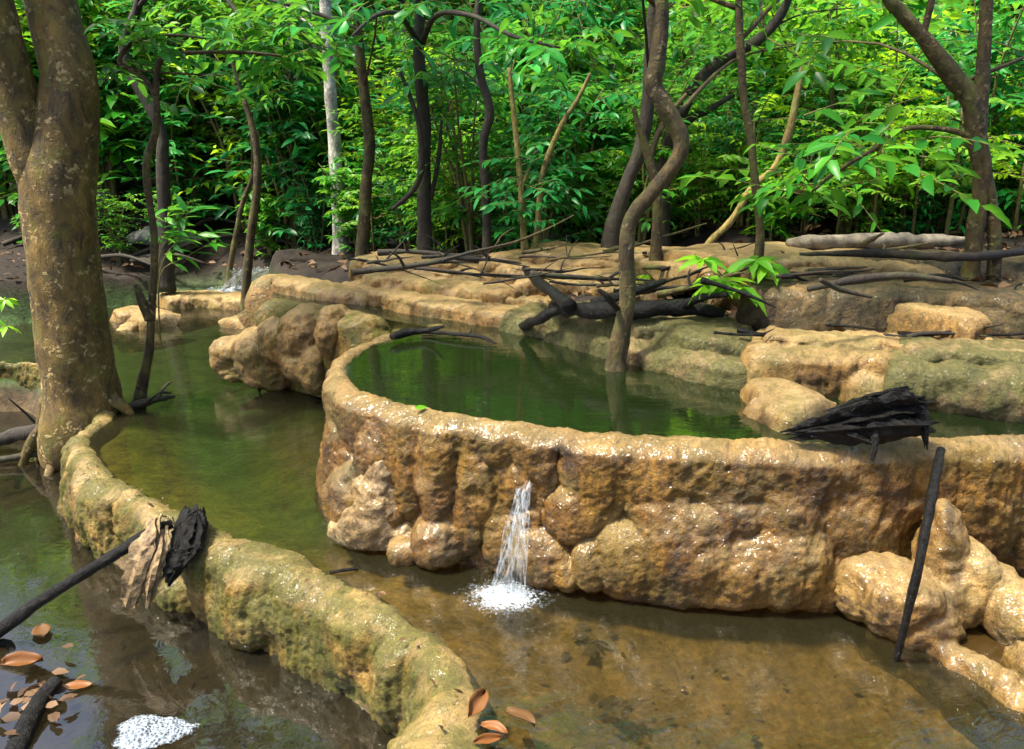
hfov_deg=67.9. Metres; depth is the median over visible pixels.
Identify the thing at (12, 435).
dead root
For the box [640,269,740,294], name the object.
fallen branch
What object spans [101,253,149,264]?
fallen branch
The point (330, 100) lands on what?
pale tree
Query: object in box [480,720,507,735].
dead leaf
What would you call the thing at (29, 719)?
short log
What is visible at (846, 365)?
travertine ledge
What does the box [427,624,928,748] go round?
sunken litter
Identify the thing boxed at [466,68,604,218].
leafy shrub
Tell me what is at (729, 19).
leafy shrub
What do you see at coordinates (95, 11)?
leafy shrub
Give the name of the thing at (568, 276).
fallen branch
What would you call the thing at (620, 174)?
leafy shrub
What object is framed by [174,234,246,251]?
fallen branch
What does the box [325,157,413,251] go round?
feathery shrub
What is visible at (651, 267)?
fallen branch
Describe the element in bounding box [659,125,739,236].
leafy shrub
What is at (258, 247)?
fallen branch
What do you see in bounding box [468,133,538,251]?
leafy shrub
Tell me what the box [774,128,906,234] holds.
feathery shrub
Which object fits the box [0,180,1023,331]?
leaf litter
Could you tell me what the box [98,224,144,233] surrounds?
fallen branch
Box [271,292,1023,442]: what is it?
pool water
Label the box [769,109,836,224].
leafy shrub
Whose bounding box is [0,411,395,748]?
pool water
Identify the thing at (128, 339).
pool water
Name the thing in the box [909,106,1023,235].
feathery shrub
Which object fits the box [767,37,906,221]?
leafy shrub
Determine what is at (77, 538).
pebble rock
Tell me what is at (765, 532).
travertine wall
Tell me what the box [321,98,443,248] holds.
leafy shrub
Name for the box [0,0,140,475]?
tree
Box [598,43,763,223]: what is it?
leafy shrub
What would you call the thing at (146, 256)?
fallen branch
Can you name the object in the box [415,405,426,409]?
green leaf
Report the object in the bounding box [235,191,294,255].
leafy shrub
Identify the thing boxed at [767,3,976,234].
leafy shrub
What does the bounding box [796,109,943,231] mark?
feathery shrub
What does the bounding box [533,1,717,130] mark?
leafy shrub
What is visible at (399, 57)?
leafy shrub
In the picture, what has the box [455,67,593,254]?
twin stem tree
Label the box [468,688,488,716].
dead leaf
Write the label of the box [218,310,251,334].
travertine rock
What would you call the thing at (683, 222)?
leafy shrub
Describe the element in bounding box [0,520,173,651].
charred branch
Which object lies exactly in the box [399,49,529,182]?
leafy shrub
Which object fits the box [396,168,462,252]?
leafy shrub
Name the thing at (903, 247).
fallen branch
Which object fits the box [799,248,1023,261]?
grey log
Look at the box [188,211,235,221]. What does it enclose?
fallen branch
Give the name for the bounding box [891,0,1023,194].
leafy shrub
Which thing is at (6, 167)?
leafy shrub
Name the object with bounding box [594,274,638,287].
fallen branch
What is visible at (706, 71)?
leaning dark tree
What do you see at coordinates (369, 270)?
fallen branch
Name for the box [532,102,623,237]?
leafy shrub
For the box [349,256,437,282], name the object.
fallen branch
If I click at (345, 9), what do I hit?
leafy shrub
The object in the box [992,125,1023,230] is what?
leafy shrub
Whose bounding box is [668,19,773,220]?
leafy shrub
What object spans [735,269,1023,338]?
travertine bank
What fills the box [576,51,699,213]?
leafy shrub
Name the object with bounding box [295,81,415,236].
leafy shrub
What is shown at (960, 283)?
fallen branch
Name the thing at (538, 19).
leafy shrub
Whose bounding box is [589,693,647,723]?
sunken leaves
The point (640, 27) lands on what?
leafy shrub
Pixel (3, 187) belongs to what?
leafy shrub
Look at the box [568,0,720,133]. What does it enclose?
leafy shrub
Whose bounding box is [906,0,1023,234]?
leafy shrub
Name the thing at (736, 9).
thin stem tree
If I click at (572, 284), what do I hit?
fallen branch
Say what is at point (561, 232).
leafy shrub
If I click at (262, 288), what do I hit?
travertine dam
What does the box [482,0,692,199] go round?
leafy shrub
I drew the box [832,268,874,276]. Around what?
fallen branch
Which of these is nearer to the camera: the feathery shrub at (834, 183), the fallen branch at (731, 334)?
the fallen branch at (731, 334)
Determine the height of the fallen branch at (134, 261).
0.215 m
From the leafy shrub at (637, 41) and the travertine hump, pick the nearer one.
the travertine hump
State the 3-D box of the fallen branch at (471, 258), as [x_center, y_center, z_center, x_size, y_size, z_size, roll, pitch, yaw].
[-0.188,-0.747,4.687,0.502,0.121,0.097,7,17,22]
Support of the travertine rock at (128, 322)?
on the ground
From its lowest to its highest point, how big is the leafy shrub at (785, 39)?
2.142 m
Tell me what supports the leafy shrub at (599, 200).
on the ground
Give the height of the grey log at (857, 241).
0.177 m
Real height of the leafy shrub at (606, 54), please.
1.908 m
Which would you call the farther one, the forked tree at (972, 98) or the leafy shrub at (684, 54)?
the leafy shrub at (684, 54)
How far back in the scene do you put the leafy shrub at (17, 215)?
9.07 m
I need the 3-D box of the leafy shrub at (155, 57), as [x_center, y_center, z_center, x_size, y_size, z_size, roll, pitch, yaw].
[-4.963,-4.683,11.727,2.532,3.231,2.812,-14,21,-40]
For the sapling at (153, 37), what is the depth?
4.70 m
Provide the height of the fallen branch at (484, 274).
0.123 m
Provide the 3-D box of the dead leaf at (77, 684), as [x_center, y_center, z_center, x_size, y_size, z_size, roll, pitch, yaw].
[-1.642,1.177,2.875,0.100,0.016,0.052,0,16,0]
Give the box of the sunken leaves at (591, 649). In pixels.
[561,623,616,661]
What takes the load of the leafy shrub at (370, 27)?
on the ground
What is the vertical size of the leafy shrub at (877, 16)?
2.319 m
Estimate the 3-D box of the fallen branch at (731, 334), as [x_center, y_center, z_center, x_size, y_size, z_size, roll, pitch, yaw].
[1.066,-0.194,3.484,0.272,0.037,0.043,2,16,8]
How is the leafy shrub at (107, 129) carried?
on the ground
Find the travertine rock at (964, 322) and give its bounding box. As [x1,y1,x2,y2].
[885,302,1023,340]
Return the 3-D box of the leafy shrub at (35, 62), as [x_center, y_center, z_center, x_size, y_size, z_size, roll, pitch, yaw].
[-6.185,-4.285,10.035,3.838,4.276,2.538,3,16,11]
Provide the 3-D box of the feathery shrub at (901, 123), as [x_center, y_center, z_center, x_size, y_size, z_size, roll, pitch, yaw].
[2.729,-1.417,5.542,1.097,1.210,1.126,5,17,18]
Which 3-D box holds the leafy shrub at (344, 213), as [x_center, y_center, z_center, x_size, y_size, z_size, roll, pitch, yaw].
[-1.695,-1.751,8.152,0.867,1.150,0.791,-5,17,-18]
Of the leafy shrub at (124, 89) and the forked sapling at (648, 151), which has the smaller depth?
the forked sapling at (648, 151)
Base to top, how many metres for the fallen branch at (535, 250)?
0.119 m
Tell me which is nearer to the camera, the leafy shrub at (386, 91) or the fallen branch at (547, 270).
the fallen branch at (547, 270)
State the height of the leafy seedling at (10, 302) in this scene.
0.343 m
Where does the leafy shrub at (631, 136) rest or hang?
on the ground
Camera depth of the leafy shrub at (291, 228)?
9.18 m
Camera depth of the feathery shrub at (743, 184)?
6.17 m
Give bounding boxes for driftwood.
[780,386,940,462]
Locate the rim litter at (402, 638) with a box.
[66,413,461,729]
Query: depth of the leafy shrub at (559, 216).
6.47 m
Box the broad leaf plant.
[144,192,234,339]
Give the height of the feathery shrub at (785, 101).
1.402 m
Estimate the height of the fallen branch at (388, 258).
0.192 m
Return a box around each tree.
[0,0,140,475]
[118,0,399,291]
[130,0,350,254]
[224,130,253,291]
[228,48,261,311]
[260,0,303,230]
[272,0,571,250]
[311,0,456,256]
[379,0,564,254]
[398,0,408,195]
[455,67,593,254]
[499,0,840,247]
[528,0,779,282]
[605,0,897,372]
[650,0,954,246]
[677,0,1023,280]
[704,64,954,243]
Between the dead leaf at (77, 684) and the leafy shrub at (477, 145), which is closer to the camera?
the dead leaf at (77, 684)
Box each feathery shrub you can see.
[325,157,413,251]
[374,150,498,251]
[497,136,629,242]
[585,108,729,210]
[637,70,814,223]
[652,106,743,222]
[668,86,851,231]
[731,85,839,164]
[753,86,914,223]
[755,120,884,221]
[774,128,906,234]
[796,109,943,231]
[804,109,928,227]
[810,93,967,232]
[845,120,992,230]
[850,108,1001,233]
[867,87,989,233]
[870,95,961,215]
[874,76,1023,234]
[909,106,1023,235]
[944,108,1023,239]
[946,128,1023,232]
[953,104,1023,210]
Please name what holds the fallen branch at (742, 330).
on the travertine ledge at (846, 365)
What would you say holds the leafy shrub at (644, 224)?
on the ground
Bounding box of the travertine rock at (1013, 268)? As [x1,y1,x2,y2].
[861,249,1023,285]
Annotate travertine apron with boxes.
[834,498,1023,748]
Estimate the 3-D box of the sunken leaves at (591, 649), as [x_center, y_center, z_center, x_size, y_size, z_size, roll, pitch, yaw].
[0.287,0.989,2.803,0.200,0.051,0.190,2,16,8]
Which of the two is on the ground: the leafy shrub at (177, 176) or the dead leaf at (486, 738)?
the leafy shrub at (177, 176)
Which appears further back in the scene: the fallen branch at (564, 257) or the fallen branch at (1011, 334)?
the fallen branch at (564, 257)
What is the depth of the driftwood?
2.64 m
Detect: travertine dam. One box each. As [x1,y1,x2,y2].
[0,361,498,748]
[156,290,240,333]
[244,274,368,325]
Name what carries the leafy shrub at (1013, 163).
on the ground
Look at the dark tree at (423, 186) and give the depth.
5.15 m
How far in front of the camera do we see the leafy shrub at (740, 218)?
5.98 m
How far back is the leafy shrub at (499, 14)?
8.21 m
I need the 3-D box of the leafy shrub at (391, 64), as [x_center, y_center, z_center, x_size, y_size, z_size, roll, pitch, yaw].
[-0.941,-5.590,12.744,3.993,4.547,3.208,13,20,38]
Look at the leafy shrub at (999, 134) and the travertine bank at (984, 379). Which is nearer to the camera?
the travertine bank at (984, 379)
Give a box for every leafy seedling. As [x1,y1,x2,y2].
[0,297,21,336]
[636,274,653,281]
[674,255,792,315]
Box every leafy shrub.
[0,0,99,168]
[0,0,154,200]
[0,4,88,219]
[0,14,107,205]
[0,147,16,215]
[5,0,172,205]
[8,193,22,243]
[17,0,189,207]
[34,0,200,187]
[86,0,177,172]
[93,0,248,212]
[96,0,307,202]
[96,181,148,262]
[100,63,234,234]
[106,0,325,210]
[117,0,260,164]
[118,6,309,230]
[134,189,203,251]
[159,0,384,211]
[167,12,360,249]
[193,0,375,194]
[197,0,353,190]
[204,63,356,241]
[234,51,409,246]
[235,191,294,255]
[252,0,393,77]
[268,156,345,253]
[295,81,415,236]
[302,18,404,165]
[303,26,450,204]
[311,156,394,251]
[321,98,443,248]
[324,47,470,234]
[331,0,447,71]
[339,15,481,167]
[344,19,534,251]
[345,152,406,247]
[348,134,441,248]
[360,34,498,233]
[370,0,542,175]
[376,0,525,121]
[379,0,578,146]
[379,110,483,252]
[386,123,468,241]
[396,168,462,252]
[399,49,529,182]
[431,151,506,249]
[433,0,636,189]
[440,82,546,250]
[453,5,598,222]
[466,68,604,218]
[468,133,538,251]
[470,159,533,252]
[473,0,608,108]
[478,67,641,247]
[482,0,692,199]
[497,14,646,242]
[511,141,595,241]
[514,86,613,240]
[517,0,646,133]
[519,39,639,213]
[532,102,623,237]
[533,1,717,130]
[558,175,616,243]
[559,97,625,237]
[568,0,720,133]
[572,34,758,244]
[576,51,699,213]
[578,139,637,235]
[579,0,764,145]
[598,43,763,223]
[598,148,679,243]
[605,120,670,223]
[617,6,753,216]
[628,85,756,226]
[641,0,791,206]
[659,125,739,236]
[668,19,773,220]
[669,0,816,220]
[671,138,713,227]
[678,4,791,71]
[683,107,779,221]
[692,65,824,203]
[695,56,794,225]
[719,0,919,224]
[732,149,804,240]
[741,0,895,158]
[757,79,858,231]
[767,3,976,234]
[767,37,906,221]
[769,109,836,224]
[785,6,974,221]
[804,0,1000,172]
[805,116,911,232]
[834,151,918,233]
[856,0,1005,201]
[865,131,942,233]
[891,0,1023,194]
[905,116,990,233]
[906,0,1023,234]
[917,0,1022,196]
[926,94,1017,217]
[945,113,1022,225]
[956,0,1023,139]
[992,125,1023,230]
[999,116,1023,222]
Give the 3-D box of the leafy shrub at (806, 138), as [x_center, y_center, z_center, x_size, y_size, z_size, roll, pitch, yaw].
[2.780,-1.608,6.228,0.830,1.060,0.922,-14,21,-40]
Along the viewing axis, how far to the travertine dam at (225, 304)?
8.52 m
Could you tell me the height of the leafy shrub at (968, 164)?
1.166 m
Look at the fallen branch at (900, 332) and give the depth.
3.48 m
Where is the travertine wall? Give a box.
[314,334,1023,630]
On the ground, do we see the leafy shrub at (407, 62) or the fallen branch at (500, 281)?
the leafy shrub at (407, 62)
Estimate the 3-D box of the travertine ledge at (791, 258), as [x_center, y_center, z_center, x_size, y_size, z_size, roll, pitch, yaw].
[1.747,-0.521,4.729,1.913,0.547,1.319,5,17,17]
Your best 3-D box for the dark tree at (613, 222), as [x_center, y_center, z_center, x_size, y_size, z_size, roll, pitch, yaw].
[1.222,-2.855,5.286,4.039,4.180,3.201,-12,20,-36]
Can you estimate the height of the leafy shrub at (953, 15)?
1.901 m
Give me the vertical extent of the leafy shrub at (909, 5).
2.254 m
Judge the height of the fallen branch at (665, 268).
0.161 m
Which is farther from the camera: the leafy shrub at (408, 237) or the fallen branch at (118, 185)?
the fallen branch at (118, 185)
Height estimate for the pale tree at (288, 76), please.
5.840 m
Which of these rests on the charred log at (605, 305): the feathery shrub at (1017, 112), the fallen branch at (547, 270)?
the fallen branch at (547, 270)
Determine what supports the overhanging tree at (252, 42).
on the ground
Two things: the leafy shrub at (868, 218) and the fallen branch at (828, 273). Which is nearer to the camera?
the fallen branch at (828, 273)
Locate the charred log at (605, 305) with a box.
[518,266,729,329]
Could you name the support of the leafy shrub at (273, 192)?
on the ground
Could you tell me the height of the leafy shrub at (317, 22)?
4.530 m
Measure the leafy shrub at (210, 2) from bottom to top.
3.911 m
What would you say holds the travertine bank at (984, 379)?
on the ground
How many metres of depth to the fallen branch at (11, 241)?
9.20 m
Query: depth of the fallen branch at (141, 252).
9.45 m
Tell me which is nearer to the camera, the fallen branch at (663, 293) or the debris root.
the fallen branch at (663, 293)
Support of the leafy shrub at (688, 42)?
on the ground
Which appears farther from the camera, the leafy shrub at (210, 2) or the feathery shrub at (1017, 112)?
the leafy shrub at (210, 2)
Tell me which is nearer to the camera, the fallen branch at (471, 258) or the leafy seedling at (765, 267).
the leafy seedling at (765, 267)
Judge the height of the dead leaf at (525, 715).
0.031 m
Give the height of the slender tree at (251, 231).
2.754 m
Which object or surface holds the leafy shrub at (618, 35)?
on the ground
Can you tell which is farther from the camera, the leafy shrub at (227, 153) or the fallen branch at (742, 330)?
the leafy shrub at (227, 153)
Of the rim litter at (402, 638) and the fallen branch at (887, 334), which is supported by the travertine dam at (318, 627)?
the rim litter at (402, 638)
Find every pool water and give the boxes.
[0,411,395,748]
[1,304,237,376]
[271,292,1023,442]
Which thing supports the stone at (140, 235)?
on the ground
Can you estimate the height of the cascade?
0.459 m
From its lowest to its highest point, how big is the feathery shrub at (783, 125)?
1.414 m
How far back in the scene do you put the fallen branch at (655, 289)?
4.19 m
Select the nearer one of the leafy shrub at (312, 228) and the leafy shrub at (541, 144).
the leafy shrub at (541, 144)
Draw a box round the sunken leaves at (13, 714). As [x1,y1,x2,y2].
[0,643,86,734]
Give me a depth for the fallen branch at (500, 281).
4.33 m
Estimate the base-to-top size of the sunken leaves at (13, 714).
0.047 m
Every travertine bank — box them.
[499,300,753,389]
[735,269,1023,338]
[883,336,1023,422]
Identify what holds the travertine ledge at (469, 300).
on the ground
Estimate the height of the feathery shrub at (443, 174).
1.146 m
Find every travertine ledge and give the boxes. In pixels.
[342,251,552,327]
[478,240,678,300]
[640,241,944,309]
[740,325,903,401]
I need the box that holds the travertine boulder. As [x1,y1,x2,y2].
[209,302,349,394]
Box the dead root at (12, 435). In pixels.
[0,398,37,462]
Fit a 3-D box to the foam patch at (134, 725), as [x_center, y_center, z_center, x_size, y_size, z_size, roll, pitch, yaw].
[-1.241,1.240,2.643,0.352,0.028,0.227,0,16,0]
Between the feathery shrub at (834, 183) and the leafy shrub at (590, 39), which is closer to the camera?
the feathery shrub at (834, 183)
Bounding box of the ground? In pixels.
[0,3,1023,748]
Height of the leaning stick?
0.694 m
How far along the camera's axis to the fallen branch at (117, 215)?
9.74 m
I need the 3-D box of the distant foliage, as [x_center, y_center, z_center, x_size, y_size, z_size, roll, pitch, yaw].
[0.077,-12.151,20.990,57.772,11.396,13.691,0,16,0]
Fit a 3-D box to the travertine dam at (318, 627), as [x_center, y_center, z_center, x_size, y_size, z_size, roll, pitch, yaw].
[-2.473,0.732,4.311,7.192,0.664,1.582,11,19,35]
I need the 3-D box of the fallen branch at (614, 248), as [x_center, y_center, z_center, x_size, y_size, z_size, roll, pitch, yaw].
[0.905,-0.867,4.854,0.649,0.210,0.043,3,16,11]
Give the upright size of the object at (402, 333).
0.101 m
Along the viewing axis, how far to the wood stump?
3.15 m
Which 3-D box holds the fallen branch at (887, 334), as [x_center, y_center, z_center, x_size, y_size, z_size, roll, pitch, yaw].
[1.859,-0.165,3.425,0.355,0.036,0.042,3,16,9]
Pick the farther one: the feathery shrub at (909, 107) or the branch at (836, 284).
the feathery shrub at (909, 107)
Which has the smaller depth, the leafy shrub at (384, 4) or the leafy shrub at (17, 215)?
the leafy shrub at (17, 215)
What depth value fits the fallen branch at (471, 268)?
4.64 m
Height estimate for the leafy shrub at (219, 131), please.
2.847 m
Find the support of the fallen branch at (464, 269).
on the travertine ledge at (469, 300)
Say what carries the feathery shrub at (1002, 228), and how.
on the ground
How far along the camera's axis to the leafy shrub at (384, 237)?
8.78 m
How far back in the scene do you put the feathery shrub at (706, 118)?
6.35 m
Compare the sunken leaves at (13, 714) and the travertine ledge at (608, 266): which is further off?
the travertine ledge at (608, 266)
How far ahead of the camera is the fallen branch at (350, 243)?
9.03 m
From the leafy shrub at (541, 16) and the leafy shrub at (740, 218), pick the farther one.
the leafy shrub at (541, 16)
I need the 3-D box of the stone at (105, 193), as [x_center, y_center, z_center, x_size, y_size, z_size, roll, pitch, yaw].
[-5.436,-2.249,9.912,0.409,0.354,0.481,0,16,0]
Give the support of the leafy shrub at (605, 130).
on the ground
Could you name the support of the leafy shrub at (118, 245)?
on the ground
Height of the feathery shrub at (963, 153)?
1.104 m
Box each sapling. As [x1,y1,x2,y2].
[46,15,279,415]
[632,93,687,260]
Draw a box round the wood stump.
[119,503,208,609]
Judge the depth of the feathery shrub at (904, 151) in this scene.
5.97 m
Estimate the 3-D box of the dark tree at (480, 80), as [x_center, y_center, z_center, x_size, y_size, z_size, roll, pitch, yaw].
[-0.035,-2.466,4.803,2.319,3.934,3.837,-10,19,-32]
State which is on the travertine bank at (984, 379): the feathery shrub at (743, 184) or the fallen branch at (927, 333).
the fallen branch at (927, 333)
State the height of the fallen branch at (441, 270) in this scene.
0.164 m
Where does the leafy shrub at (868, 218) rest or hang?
on the ground
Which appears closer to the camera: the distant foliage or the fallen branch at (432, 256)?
the fallen branch at (432, 256)
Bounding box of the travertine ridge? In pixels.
[254,298,446,401]
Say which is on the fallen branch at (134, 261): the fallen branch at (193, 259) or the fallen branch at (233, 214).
the fallen branch at (193, 259)
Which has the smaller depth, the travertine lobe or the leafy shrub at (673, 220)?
the travertine lobe
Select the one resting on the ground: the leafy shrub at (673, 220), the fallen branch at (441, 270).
the leafy shrub at (673, 220)
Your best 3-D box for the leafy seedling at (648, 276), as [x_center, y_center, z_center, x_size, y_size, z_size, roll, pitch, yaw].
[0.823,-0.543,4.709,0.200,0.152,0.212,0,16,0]
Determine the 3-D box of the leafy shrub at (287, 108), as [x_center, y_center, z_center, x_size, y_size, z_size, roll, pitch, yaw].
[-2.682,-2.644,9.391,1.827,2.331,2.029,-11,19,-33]
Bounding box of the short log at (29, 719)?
[5,675,62,748]
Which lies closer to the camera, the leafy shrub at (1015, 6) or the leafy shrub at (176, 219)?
the leafy shrub at (1015, 6)
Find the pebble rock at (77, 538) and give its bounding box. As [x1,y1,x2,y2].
[75,531,79,541]
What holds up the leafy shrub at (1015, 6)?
on the ground
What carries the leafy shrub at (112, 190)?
on the ground
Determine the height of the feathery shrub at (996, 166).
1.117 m
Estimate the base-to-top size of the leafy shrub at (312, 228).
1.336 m
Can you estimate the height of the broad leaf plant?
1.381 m
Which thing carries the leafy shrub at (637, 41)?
on the ground
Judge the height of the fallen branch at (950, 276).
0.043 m
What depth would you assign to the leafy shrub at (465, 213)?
6.54 m
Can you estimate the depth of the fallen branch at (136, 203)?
9.92 m
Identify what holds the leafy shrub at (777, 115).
on the ground
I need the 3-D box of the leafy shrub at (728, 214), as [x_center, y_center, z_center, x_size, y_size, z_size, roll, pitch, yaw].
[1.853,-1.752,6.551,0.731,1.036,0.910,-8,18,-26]
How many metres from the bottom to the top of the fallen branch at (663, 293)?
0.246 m
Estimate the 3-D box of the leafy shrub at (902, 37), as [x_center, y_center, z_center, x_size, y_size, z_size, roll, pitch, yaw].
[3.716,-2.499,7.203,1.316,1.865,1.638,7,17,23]
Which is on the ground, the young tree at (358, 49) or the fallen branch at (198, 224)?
the young tree at (358, 49)
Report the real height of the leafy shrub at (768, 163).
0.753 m
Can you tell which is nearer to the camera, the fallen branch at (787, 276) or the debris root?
the fallen branch at (787, 276)
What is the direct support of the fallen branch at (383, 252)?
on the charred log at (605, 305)
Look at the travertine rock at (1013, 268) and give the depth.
3.98 m
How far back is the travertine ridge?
4.94 m
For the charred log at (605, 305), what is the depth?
3.90 m
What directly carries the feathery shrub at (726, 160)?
on the ground
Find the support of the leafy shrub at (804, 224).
on the ground
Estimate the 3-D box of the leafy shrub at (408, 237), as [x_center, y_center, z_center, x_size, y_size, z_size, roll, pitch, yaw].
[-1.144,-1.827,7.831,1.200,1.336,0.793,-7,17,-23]
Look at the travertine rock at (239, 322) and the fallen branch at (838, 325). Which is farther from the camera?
the travertine rock at (239, 322)
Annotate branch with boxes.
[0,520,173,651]
[1,235,21,246]
[97,210,125,212]
[98,213,132,218]
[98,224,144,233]
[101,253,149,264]
[116,172,187,188]
[116,201,155,213]
[128,242,204,259]
[129,257,149,262]
[136,254,185,271]
[142,252,205,263]
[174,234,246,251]
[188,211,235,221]
[188,217,240,229]
[255,238,304,249]
[319,241,379,253]
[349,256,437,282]
[352,243,508,275]
[367,232,412,264]
[377,244,529,266]
[409,263,482,277]
[414,245,470,264]
[414,252,523,277]
[421,235,490,258]
[428,246,515,289]
[446,244,521,263]
[471,268,565,285]
[474,215,573,254]
[483,261,573,284]
[519,235,609,258]
[522,237,570,254]
[525,255,599,272]
[530,270,655,281]
[549,279,641,286]
[550,240,634,260]
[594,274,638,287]
[602,223,706,251]
[613,282,699,292]
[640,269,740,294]
[642,265,666,269]
[645,266,708,282]
[656,259,773,298]
[660,240,754,271]
[700,277,776,308]
[714,328,774,335]
[737,327,767,336]
[775,269,875,277]
[781,274,808,280]
[791,271,857,275]
[807,272,952,298]
[808,266,867,271]
[825,323,886,329]
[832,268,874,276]
[881,242,932,249]
[883,333,937,338]
[897,331,918,334]
[901,324,1003,336]
[903,280,979,290]
[906,331,993,336]
[927,273,968,280]
[931,332,1023,336]
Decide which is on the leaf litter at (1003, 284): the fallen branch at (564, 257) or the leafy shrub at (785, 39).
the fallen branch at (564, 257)
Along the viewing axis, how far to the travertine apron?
2.57 m
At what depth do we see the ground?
2.98 m
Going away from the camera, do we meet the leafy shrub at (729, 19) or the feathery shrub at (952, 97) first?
the feathery shrub at (952, 97)
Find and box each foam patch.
[113,714,198,748]
[460,580,544,617]
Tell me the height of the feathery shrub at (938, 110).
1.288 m
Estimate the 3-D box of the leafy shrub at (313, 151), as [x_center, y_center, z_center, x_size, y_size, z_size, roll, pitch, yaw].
[-1.999,-2.630,9.310,2.157,2.457,1.733,-1,16,-3]
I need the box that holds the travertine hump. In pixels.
[740,377,835,432]
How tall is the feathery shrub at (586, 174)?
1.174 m
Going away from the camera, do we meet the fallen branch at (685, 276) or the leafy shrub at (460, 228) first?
the fallen branch at (685, 276)
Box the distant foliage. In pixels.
[117,2,683,99]
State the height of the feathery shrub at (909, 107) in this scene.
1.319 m
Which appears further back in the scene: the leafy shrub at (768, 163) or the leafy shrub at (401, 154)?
the leafy shrub at (401, 154)
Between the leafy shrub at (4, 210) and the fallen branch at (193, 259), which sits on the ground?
the leafy shrub at (4, 210)
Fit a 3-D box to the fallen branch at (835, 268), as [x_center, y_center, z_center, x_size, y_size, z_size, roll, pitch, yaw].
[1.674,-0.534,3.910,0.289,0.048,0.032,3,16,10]
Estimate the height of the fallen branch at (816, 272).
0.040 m
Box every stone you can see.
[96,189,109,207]
[126,225,149,246]
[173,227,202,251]
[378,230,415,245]
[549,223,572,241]
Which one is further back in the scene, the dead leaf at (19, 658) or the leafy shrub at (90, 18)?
the leafy shrub at (90, 18)
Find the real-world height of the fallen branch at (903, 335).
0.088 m
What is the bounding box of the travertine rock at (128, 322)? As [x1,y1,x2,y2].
[109,305,180,352]
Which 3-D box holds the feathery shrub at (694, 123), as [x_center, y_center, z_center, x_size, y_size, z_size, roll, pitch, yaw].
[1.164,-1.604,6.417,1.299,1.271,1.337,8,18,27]
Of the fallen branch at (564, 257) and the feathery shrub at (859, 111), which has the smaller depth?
the fallen branch at (564, 257)
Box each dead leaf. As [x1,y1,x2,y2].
[0,651,43,665]
[31,623,50,638]
[66,680,92,688]
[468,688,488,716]
[473,733,502,743]
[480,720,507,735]
[504,707,535,726]
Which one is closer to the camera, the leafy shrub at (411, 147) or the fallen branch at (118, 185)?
the leafy shrub at (411, 147)
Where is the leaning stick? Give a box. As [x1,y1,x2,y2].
[891,446,945,668]
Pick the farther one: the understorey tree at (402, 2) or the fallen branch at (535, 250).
the understorey tree at (402, 2)
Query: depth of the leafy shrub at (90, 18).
9.48 m
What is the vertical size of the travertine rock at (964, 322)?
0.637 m
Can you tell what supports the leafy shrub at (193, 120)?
on the ground
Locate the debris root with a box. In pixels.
[118,381,175,410]
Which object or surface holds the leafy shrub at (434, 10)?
on the ground
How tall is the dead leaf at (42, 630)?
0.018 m
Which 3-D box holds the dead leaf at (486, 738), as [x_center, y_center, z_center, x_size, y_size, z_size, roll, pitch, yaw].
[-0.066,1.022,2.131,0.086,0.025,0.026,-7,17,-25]
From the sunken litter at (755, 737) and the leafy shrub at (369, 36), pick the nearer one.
the sunken litter at (755, 737)
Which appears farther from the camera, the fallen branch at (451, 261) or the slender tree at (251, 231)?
the slender tree at (251, 231)
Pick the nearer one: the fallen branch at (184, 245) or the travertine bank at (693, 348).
the travertine bank at (693, 348)
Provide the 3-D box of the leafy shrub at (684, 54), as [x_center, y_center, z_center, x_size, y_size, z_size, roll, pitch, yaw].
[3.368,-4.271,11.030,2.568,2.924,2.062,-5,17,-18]
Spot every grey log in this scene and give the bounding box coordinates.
[785,232,964,249]
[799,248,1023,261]
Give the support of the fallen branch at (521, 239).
on the travertine ledge at (469, 300)
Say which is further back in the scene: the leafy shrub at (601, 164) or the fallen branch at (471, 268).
the leafy shrub at (601, 164)
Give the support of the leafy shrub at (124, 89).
on the ground
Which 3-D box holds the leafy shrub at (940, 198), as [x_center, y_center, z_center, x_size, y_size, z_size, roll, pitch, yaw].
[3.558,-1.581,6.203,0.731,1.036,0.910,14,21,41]
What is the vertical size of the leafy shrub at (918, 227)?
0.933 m
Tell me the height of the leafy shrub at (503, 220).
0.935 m
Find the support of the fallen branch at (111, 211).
on the ground
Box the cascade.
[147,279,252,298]
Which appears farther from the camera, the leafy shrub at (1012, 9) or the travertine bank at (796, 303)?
the leafy shrub at (1012, 9)
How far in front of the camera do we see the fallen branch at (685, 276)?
4.32 m
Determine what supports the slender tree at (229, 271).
on the ground
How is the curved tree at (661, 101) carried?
in the pool water at (524, 378)

